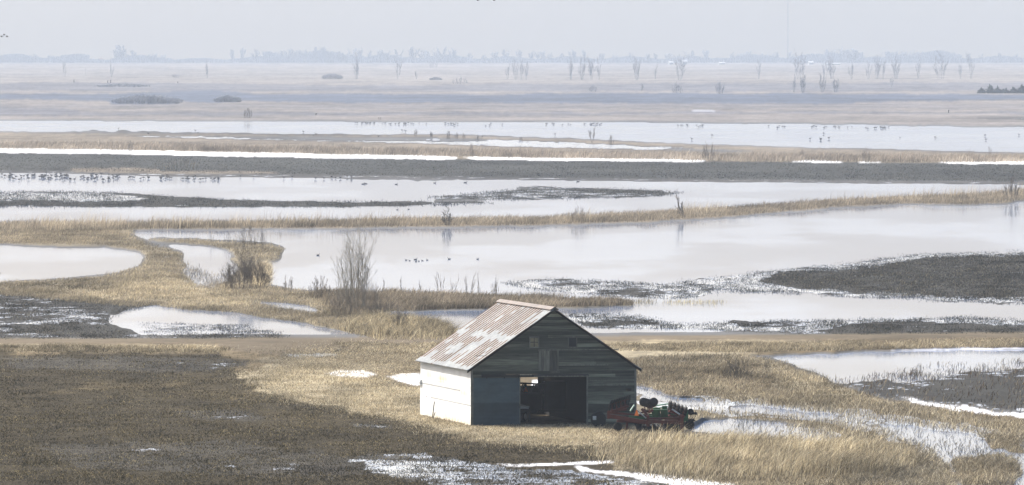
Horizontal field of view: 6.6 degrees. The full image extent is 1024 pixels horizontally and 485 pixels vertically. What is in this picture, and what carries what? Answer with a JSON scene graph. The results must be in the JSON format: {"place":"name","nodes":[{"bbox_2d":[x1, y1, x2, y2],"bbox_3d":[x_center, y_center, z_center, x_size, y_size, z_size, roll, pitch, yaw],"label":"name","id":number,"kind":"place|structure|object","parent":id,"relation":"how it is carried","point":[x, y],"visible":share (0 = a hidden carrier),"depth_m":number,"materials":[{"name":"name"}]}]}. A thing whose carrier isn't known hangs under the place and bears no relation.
{"place":"outdoors","nodes":[
{"label":"outdoors","id":0,"kind":"place"},
{"bbox_2d":[210,338,641,453],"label":"grass","id":1,"kind":"structure","parent":0,"point":[348,380],"depth_m":591.31,"materials":[{"name":"plant"}]},
{"bbox_2d":[0,62,1023,484],"bbox_3d":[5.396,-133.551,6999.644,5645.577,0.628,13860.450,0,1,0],"label":"ground","id":2,"kind":"structure","parent":0,"point":[376,92],"depth_m":1649.17,"materials":[{"name":"plant"}]},
{"bbox_2d":[111,45,128,59],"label":"woodland tree","id":3,"kind":"object","parent":2,"relation":"on","point":[120,54],"visible":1,"depth_m":11684.24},
{"bbox_2d":[94,83,150,86],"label":"shrub","id":4,"kind":"object","parent":2,"relation":"on","point":[120,84],"visible":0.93,"depth_m":4895.68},
{"bbox_2d":[128,138,132,150],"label":"shrub","id":5,"kind":"object","parent":2,"relation":"on","point":[131,149],"visible":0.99,"depth_m":1934.80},
{"bbox_2d":[125,50,136,57],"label":"woodland tree","id":6,"kind":"object","parent":2,"relation":"on","point":[132,54],"visible":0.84,"depth_m":11893.99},
{"bbox_2d":[0,294,289,339],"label":"mud stubble","id":7,"kind":"object","parent":2,"relation":"on","point":[44,335],"visible":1,"depth_m":742.14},
{"bbox_2d":[110,93,183,103],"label":"shrub","id":8,"kind":"object","parent":2,"relation":"on","point":[145,98],"visible":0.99,"depth_m":3507.12,"materials":[{"name":"plant"}]},
{"bbox_2d":[148,53,157,62],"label":"woodland tree","id":9,"kind":"object","parent":2,"relation":"on","point":[155,57],"visible":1,"depth_m":11504.24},
{"bbox_2d":[165,157,198,169],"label":"shrub","id":10,"kind":"object","parent":2,"relation":"on","point":[193,164],"visible":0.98,"depth_m":1657.47,"materials":[{"name":"grey plant"}]},
{"bbox_2d":[163,254,253,287],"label":"sapling weeds","id":11,"kind":"object","parent":2,"relation":"on","point":[208,282],"visible":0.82,"depth_m":895.58,"materials":[{"name":"beige plant"}]},
{"bbox_2d":[0,224,449,341],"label":"marsh reeds","id":12,"kind":"object","parent":2,"relation":"on","point":[258,307],"visible":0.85,"depth_m":838.25,"materials":[{"name":"beige plant"}]},
{"bbox_2d":[213,94,240,101],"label":"shrub","id":13,"kind":"object","parent":2,"relation":"on","point":[227,98],"visible":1,"depth_m":3599.25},
{"bbox_2d":[230,49,234,59],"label":"woodland tree","id":14,"kind":"object","parent":2,"relation":"on","point":[232,53],"visible":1,"depth_m":12133.70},
{"bbox_2d":[240,47,245,57],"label":"woodland tree","id":15,"kind":"object","parent":2,"relation":"on","point":[242,54],"visible":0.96,"depth_m":11914.00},
{"bbox_2d":[220,249,274,288],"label":"shrub","id":16,"kind":"object","parent":2,"relation":"on","point":[245,270],"visible":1,"depth_m":843.81,"materials":[{"name":"plant"}]},
{"bbox_2d":[244,109,252,117],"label":"shrub","id":17,"kind":"object","parent":2,"relation":"on","point":[247,115],"visible":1,"depth_m":2832.87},
{"bbox_2d":[233,225,266,250],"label":"shrub","id":18,"kind":"object","parent":2,"relation":"on","point":[251,240],"visible":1,"depth_m":998.44,"materials":[{"name":"plant"}]},
{"bbox_2d":[250,48,259,62],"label":"woodland tree","id":19,"kind":"object","parent":2,"relation":"on","point":[256,53],"visible":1,"depth_m":11516.87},
{"bbox_2d":[252,260,276,285],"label":"island grass","id":20,"kind":"structure","parent":2,"relation":"on","point":[268,264],"depth_m":890.04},
{"bbox_2d":[283,275,292,292],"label":"shrub","id":21,"kind":"object","parent":2,"relation":"on","point":[291,280],"visible":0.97,"depth_m":832.03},
{"bbox_2d":[283,47,293,58],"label":"woodland tree","id":22,"kind":"object","parent":2,"relation":"on","point":[290,55],"visible":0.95,"depth_m":11760.98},
{"bbox_2d":[292,51,300,62],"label":"woodland tree","id":23,"kind":"object","parent":2,"relation":"on","point":[294,54],"visible":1,"depth_m":11494.16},
{"bbox_2d":[313,47,323,55],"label":"woodland tree","id":24,"kind":"object","parent":2,"relation":"on","point":[315,48],"visible":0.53,"depth_m":11761.08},
{"bbox_2d":[308,276,330,296],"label":"shrub","id":25,"kind":"object","parent":2,"relation":"on","point":[321,287],"visible":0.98,"depth_m":811.50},
{"bbox_2d":[321,72,342,78],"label":"shrub","id":26,"kind":"object","parent":2,"relation":"on","point":[330,76],"visible":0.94,"depth_m":6016.31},
{"bbox_2d":[334,50,341,62],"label":"woodland tree","id":27,"kind":"object","parent":2,"relation":"on","point":[336,55],"visible":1,"depth_m":11498.75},
{"bbox_2d":[338,51,349,61],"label":"woodland tree","id":28,"kind":"object","parent":2,"relation":"on","point":[343,57],"visible":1,"depth_m":11526.57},
{"bbox_2d":[330,216,378,306],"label":"willow tree","id":29,"kind":"object","parent":2,"relation":"on","point":[355,276],"visible":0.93,"depth_m":775.56,"materials":[{"name":"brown plant"}]},
{"bbox_2d":[353,53,358,78],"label":"cottonwood tree","id":30,"kind":"object","parent":2,"relation":"on","point":[356,67],"visible":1,"depth_m":6018.42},
{"bbox_2d":[0,350,714,484],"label":"stubble","id":31,"kind":"object","parent":2,"relation":"on","point":[285,473],"visible":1,"depth_m":515.26,"materials":[{"name":"plant"}]},
{"bbox_2d":[355,47,362,56],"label":"woodland tree","id":32,"kind":"object","parent":2,"relation":"on","point":[359,52],"visible":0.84,"depth_m":11904.12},
{"bbox_2d":[327,278,400,317],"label":"shrub","id":33,"kind":"object","parent":2,"relation":"on","point":[361,299],"visible":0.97,"depth_m":750.51,"materials":[{"name":"plant"}]},
{"bbox_2d":[382,51,390,62],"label":"woodland tree","id":34,"kind":"object","parent":2,"relation":"on","point":[386,56],"visible":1,"depth_m":11419.33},
{"bbox_2d":[394,49,404,61],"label":"woodland tree","id":35,"kind":"object","parent":2,"relation":"on","point":[397,56],"visible":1,"depth_m":11436.39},
{"bbox_2d":[390,307,408,325],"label":"shrub","id":36,"kind":"object","parent":2,"relation":"on","point":[403,319],"visible":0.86,"depth_m":714.56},
{"bbox_2d":[337,307,467,338],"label":"cattails","id":37,"kind":"object","parent":2,"relation":"on","point":[377,324],"visible":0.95,"depth_m":712.23,"materials":[{"name":"beige plant"}]},
{"bbox_2d":[407,46,419,62],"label":"woodland tree","id":38,"kind":"object","parent":2,"relation":"on","point":[411,52],"visible":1,"depth_m":11419.28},
{"bbox_2d":[429,77,440,79],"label":"shrub","id":39,"kind":"object","parent":2,"relation":"on","point":[434,78],"visible":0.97,"depth_m":5850.76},
{"bbox_2d":[432,49,439,58],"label":"woodland tree","id":40,"kind":"object","parent":2,"relation":"on","point":[435,54],"visible":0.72,"depth_m":11679.60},
{"bbox_2d":[435,272,444,290],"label":"sapling","id":41,"kind":"object","parent":2,"relation":"on","point":[440,282],"visible":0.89,"depth_m":826.10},
{"bbox_2d":[436,46,446,62],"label":"woodland tree","id":42,"kind":"object","parent":2,"relation":"on","point":[443,54],"visible":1,"depth_m":11507.51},
{"bbox_2d":[441,205,452,224],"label":"tree","id":43,"kind":"object","parent":2,"relation":"on","point":[444,219],"visible":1,"depth_m":1142.92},
{"bbox_2d":[448,48,457,57],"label":"woodland tree","id":44,"kind":"object","parent":2,"relation":"on","point":[453,53],"visible":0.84,"depth_m":11658.51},
{"bbox_2d":[465,274,475,292],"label":"sapling","id":45,"kind":"object","parent":2,"relation":"on","point":[472,283],"visible":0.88,"depth_m":822.93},
{"bbox_2d":[468,141,473,156],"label":"shrub","id":46,"kind":"object","parent":2,"relation":"on","point":[472,150],"visible":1,"depth_m":1842.34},
{"bbox_2d":[308,284,634,313],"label":"dry grass","id":47,"kind":"structure","parent":2,"relation":"on","point":[413,300],"depth_m":794.81,"materials":[{"name":"plant"}]},
{"bbox_2d":[490,50,497,59],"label":"woodland tree","id":48,"kind":"object","parent":2,"relation":"on","point":[495,56],"visible":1,"depth_m":11581.12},
{"bbox_2d":[501,49,511,56],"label":"woodland tree","id":49,"kind":"object","parent":2,"relation":"on","point":[504,53],"visible":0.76,"depth_m":12058.48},
{"bbox_2d":[0,138,1023,162],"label":"shore reeds","id":50,"kind":"object","parent":2,"relation":"on","point":[672,155],"visible":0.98,"depth_m":1853.27,"materials":[{"name":"beige plant"}]},
{"bbox_2d":[0,50,1023,62],"bbox_3d":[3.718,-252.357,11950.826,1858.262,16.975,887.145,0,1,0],"label":"woodland","id":51,"kind":"object","parent":2,"relation":"on","point":[272,57],"visible":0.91,"depth_m":11571.31,"materials":[{"name":"plant"}]},
{"bbox_2d":[0,336,1023,353],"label":"bank grass","id":52,"kind":"structure","parent":2,"relation":"on","point":[825,345],"depth_m":678.06,"materials":[{"name":"plant"}]},
{"bbox_2d":[0,151,1023,182],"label":"dark field stubble","id":53,"kind":"object","parent":2,"relation":"on","point":[577,168],"visible":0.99,"depth_m":1670.84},
{"bbox_2d":[515,49,522,57],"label":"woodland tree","id":54,"kind":"object","parent":2,"relation":"on","point":[519,54],"visible":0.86,"depth_m":11922.95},
{"bbox_2d":[520,404,530,421],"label":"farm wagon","id":55,"kind":"object","parent":2,"relation":"on","point":[526,416],"visible":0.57,"depth_m":545.24,"materials":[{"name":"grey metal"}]},
{"bbox_2d":[415,299,641,425],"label":"barn","id":56,"kind":"structure","parent":2,"relation":"on","point":[473,371],"depth_m":541.89,"materials":[{"name":"wood"}]},
{"bbox_2d":[473,377,519,425],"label":"sliding door","id":57,"kind":"structure","parent":56,"relation":"in","point":[496,401],"depth_m":540.47,"materials":[{"name":"metal"}]},
{"bbox_2d":[529,337,538,347],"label":"window","id":58,"kind":"structure","parent":56,"relation":"in","point":[533,341],"depth_m":541.00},
{"bbox_2d":[538,349,559,372],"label":"loft door","id":59,"kind":"structure","parent":56,"relation":"in","point":[547,357],"depth_m":541.13,"materials":[{"name":"grey wood"}]},
{"bbox_2d":[568,336,576,347],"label":"window","id":60,"kind":"structure","parent":56,"relation":"in","point":[572,342],"depth_m":541.53,"materials":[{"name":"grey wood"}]},
{"bbox_2d":[528,51,534,62],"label":"woodland tree","id":61,"kind":"object","parent":2,"relation":"on","point":[531,56],"visible":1,"depth_m":11409.02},
{"bbox_2d":[534,50,545,59],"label":"woodland tree","id":62,"kind":"object","parent":2,"relation":"on","point":[539,55],"visible":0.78,"depth_m":11867.42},
{"bbox_2d":[520,381,565,411],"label":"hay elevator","id":63,"kind":"object","parent":2,"relation":"on","point":[553,393],"visible":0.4,"depth_m":550.43,"materials":[{"name":"metal"}]},
{"bbox_2d":[542,51,552,60],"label":"woodland tree","id":64,"kind":"object","parent":2,"relation":"on","point":[549,57],"visible":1,"depth_m":11602.25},
{"bbox_2d":[567,59,572,79],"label":"cottonwood tree","id":65,"kind":"object","parent":2,"relation":"on","point":[570,69],"visible":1,"depth_m":5934.65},
{"bbox_2d":[568,49,576,62],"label":"woodland tree","id":66,"kind":"object","parent":2,"relation":"on","point":[574,55],"visible":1,"depth_m":11459.86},
{"bbox_2d":[578,54,587,79],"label":"cottonwood tree","id":67,"kind":"object","parent":2,"relation":"on","point":[581,66],"visible":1,"depth_m":5933.85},
{"bbox_2d":[587,56,594,78],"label":"cottonwood tree","id":68,"kind":"object","parent":2,"relation":"on","point":[590,70],"visible":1,"depth_m":5933.92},
{"bbox_2d":[588,127,594,142],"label":"tree","id":69,"kind":"object","parent":2,"relation":"on","point":[593,134],"visible":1,"depth_m":2117.70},
{"bbox_2d":[590,412,605,425],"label":"spare wheel","id":70,"kind":"object","parent":2,"relation":"on","point":[598,419],"visible":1,"depth_m":539.25,"materials":[{"name":"rubber"}]},
{"bbox_2d":[599,53,604,62],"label":"woodland tree","id":71,"kind":"object","parent":2,"relation":"on","point":[602,57],"visible":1,"depth_m":11398.51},
{"bbox_2d":[633,56,640,79],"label":"cottonwood tree","id":72,"kind":"object","parent":2,"relation":"on","point":[635,68],"visible":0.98,"depth_m":5851.95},
{"bbox_2d":[607,395,687,431],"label":"disc harrow","id":73,"kind":"object","parent":2,"relation":"on","point":[616,406],"visible":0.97,"depth_m":532.32,"materials":[{"name":"red paint"}]},
{"bbox_2d":[629,403,696,428],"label":"planter","id":74,"kind":"object","parent":2,"relation":"on","point":[689,423],"visible":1,"depth_m":534.29,"materials":[{"name":"green paint"}]},
{"bbox_2d":[665,53,673,59],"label":"woodland tree","id":75,"kind":"object","parent":2,"relation":"on","point":[668,56],"visible":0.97,"depth_m":11839.73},
{"bbox_2d":[672,83,682,92],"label":"shrub","id":76,"kind":"object","parent":2,"relation":"on","point":[675,86],"visible":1,"depth_m":4255.80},
{"bbox_2d":[675,55,686,79],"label":"cottonwood tree","id":77,"kind":"object","parent":2,"relation":"on","point":[681,68],"visible":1,"depth_m":5851.65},
{"bbox_2d":[702,48,708,57],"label":"woodland tree","id":78,"kind":"object","parent":2,"relation":"on","point":[706,53],"visible":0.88,"depth_m":12000.94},
{"bbox_2d":[701,141,718,159],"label":"shrub","id":79,"kind":"object","parent":2,"relation":"on","point":[706,155],"visible":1,"depth_m":1782.09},
{"bbox_2d":[714,83,724,93],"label":"shrub","id":80,"kind":"object","parent":2,"relation":"on","point":[722,89],"visible":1,"depth_m":4171.39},
{"bbox_2d":[722,358,753,379],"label":"shrub","id":81,"kind":"object","parent":2,"relation":"on","point":[735,369],"visible":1,"depth_m":615.57,"materials":[{"name":"plant"}]},
{"bbox_2d":[738,415,750,430],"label":"shrub","id":82,"kind":"object","parent":2,"relation":"on","point":[743,423],"visible":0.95,"depth_m":536.97,"materials":[{"name":"beige plant"}]},
{"bbox_2d":[575,423,939,482],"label":"tall grass","id":83,"kind":"structure","parent":2,"relation":"on","point":[801,458],"depth_m":493.22,"materials":[{"name":"plant"}]},
{"bbox_2d":[497,249,1023,334],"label":"fringe stubble","id":84,"kind":"object","parent":2,"relation":"on","point":[888,328],"visible":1,"depth_m":759.55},
{"bbox_2d":[625,349,913,411],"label":"weeds","id":85,"kind":"object","parent":2,"relation":"on","point":[719,386],"visible":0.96,"depth_m":609.64,"materials":[{"name":"beige plant"}]},
{"bbox_2d":[787,0,787,58],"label":"radio mast","id":86,"kind":"object","parent":2,"relation":"on","point":[787,29],"visible":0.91,"depth_m":11701.55,"materials":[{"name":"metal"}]},
{"bbox_2d":[793,48,805,78],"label":"cottonwood tree","id":87,"kind":"object","parent":2,"relation":"on","point":[801,63],"visible":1,"depth_m":6018.32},
{"bbox_2d":[800,74,805,91],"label":"cottonwood tree","id":88,"kind":"object","parent":2,"relation":"on","point":[803,85],"visible":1,"depth_m":4342.79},
{"bbox_2d":[819,72,826,91],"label":"cottonwood tree","id":89,"kind":"object","parent":2,"relation":"on","point":[822,84],"visible":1,"depth_m":4343.40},
{"bbox_2d":[821,60,829,78],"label":"cottonwood tree","id":90,"kind":"object","parent":2,"relation":"on","point":[826,68],"visible":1,"depth_m":6018.76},
{"bbox_2d":[828,51,835,78],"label":"cottonwood tree","id":91,"kind":"object","parent":2,"relation":"on","point":[830,63],"visible":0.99,"depth_m":6018.35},
{"bbox_2d":[831,78,839,91],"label":"cottonwood tree","id":92,"kind":"object","parent":2,"relation":"on","point":[834,81],"visible":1,"depth_m":4343.13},
{"bbox_2d":[837,46,857,60],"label":"woodland tree","id":93,"kind":"object","parent":2,"relation":"on","point":[846,54],"visible":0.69,"depth_m":11615.25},
{"bbox_2d":[845,49,860,62],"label":"woodland tree","id":94,"kind":"object","parent":2,"relation":"on","point":[850,55],"visible":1,"depth_m":11425.95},
{"bbox_2d":[862,147,870,161],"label":"shrub","id":95,"kind":"object","parent":2,"relation":"on","point":[868,159],"visible":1,"depth_m":1761.08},
{"bbox_2d":[873,52,882,77],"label":"cottonwood tree","id":96,"kind":"object","parent":2,"relation":"on","point":[878,64],"visible":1,"depth_m":6018.20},
{"bbox_2d":[891,58,900,78],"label":"cottonwood tree","id":97,"kind":"object","parent":2,"relation":"on","point":[896,75],"visible":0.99,"depth_m":6018.68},
{"bbox_2d":[934,53,948,78],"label":"cottonwood tree","id":98,"kind":"object","parent":2,"relation":"on","point":[941,62],"visible":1,"depth_m":6018.67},
{"bbox_2d":[965,51,974,78],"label":"cottonwood tree","id":99,"kind":"object","parent":2,"relation":"on","point":[971,64],"visible":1,"depth_m":6106.25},
{"bbox_2d":[977,87,986,92],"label":"cedar tree","id":100,"kind":"object","parent":2,"relation":"on","point":[980,90],"visible":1,"depth_m":4255.22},
{"bbox_2d":[986,84,994,92],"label":"cedar tree","id":101,"kind":"object","parent":2,"relation":"on","point":[989,89],"visible":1,"depth_m":4254.93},
{"bbox_2d":[994,85,1002,92],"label":"cedar tree","id":102,"kind":"object","parent":2,"relation":"on","point":[997,90],"visible":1,"depth_m":4254.86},
{"bbox_2d":[1001,88,1009,92],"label":"cedar tree","id":103,"kind":"object","parent":2,"relation":"on","point":[1005,90],"visible":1,"depth_m":4255.35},
{"bbox_2d":[1002,176,1019,198],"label":"shrub","id":104,"kind":"object","parent":2,"relation":"on","point":[1011,185],"visible":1,"depth_m":1338.58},
{"bbox_2d":[1010,87,1018,92],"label":"cedar tree","id":105,"kind":"object","parent":2,"relation":"on","point":[1013,90],"visible":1,"depth_m":4255.10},
{"bbox_2d":[1016,84,1023,92],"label":"cedar tree","id":106,"kind":"object","parent":2,"relation":"on","point":[1020,89],"visible":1,"depth_m":4254.64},
{"bbox_2d":[0,121,1023,484],"bbox_3d":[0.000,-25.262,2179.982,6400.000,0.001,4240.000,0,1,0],"label":"water","id":107,"kind":"structure","parent":0,"point":[658,253],"depth_m":1074.80,"materials":[{"name":"liquid"}]},
{"bbox_2d":[0,186,683,208],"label":"mud stubble","id":108,"kind":"object","parent":107,"relation":"on","point":[245,203],"visible":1,"depth_m":1342.49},
{"bbox_2d":[0,181,1023,231],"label":"reeds","id":109,"kind":"object","parent":107,"relation":"in","point":[650,215],"visible":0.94,"depth_m":1173.72,"materials":[{"name":"beige plant"}]},
{"bbox_2d":[571,203,585,219],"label":"shrub","id":110,"kind":"object","parent":107,"relation":"on","point":[577,213],"visible":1,"depth_m":1165.83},
{"bbox_2d":[624,297,726,304],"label":"water stalks","id":111,"kind":"object","parent":107,"relation":"on","point":[646,300],"visible":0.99,"depth_m":805.81,"materials":[{"name":"brown plant"}]},
{"bbox_2d":[674,195,683,216],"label":"tree","id":112,"kind":"object","parent":107,"relation":"on","point":[681,206],"visible":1,"depth_m":1191.25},
{"bbox_2d":[563,421,1023,484],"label":"sedge","id":113,"kind":"object","parent":107,"relation":"on","point":[804,481],"visible":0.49,"depth_m":481.52,"materials":[{"name":"beige plant"}]},
{"bbox_2d":[638,383,1023,484],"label":"water weeds","id":114,"kind":"object","parent":107,"relation":"on","point":[920,416],"visible":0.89,"depth_m":540.15,"materials":[{"name":"beige plant"}]},
{"bbox_2d":[749,251,1023,301],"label":"mud stubble","id":115,"kind":"object","parent":107,"relation":"on","point":[1004,291],"visible":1,"depth_m":884.11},
{"bbox_2d":[824,358,1023,410],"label":"corn stubble","id":116,"kind":"object","parent":107,"relation":"on","point":[917,374],"visible":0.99,"depth_m":616.64,"materials":[{"name":"plant"}]},
{"bbox_2d":[0,0,1023,59],"label":"sky","id":117,"kind":"structure","parent":0,"point":[177,29],"materials":[{"name":"white"}]},
{"bbox_2d":[689,392,1023,484],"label":"marsh grass","id":118,"kind":"structure","parent":0,"point":[1013,424],"depth_m":539.17,"materials":[{"name":"plant"}]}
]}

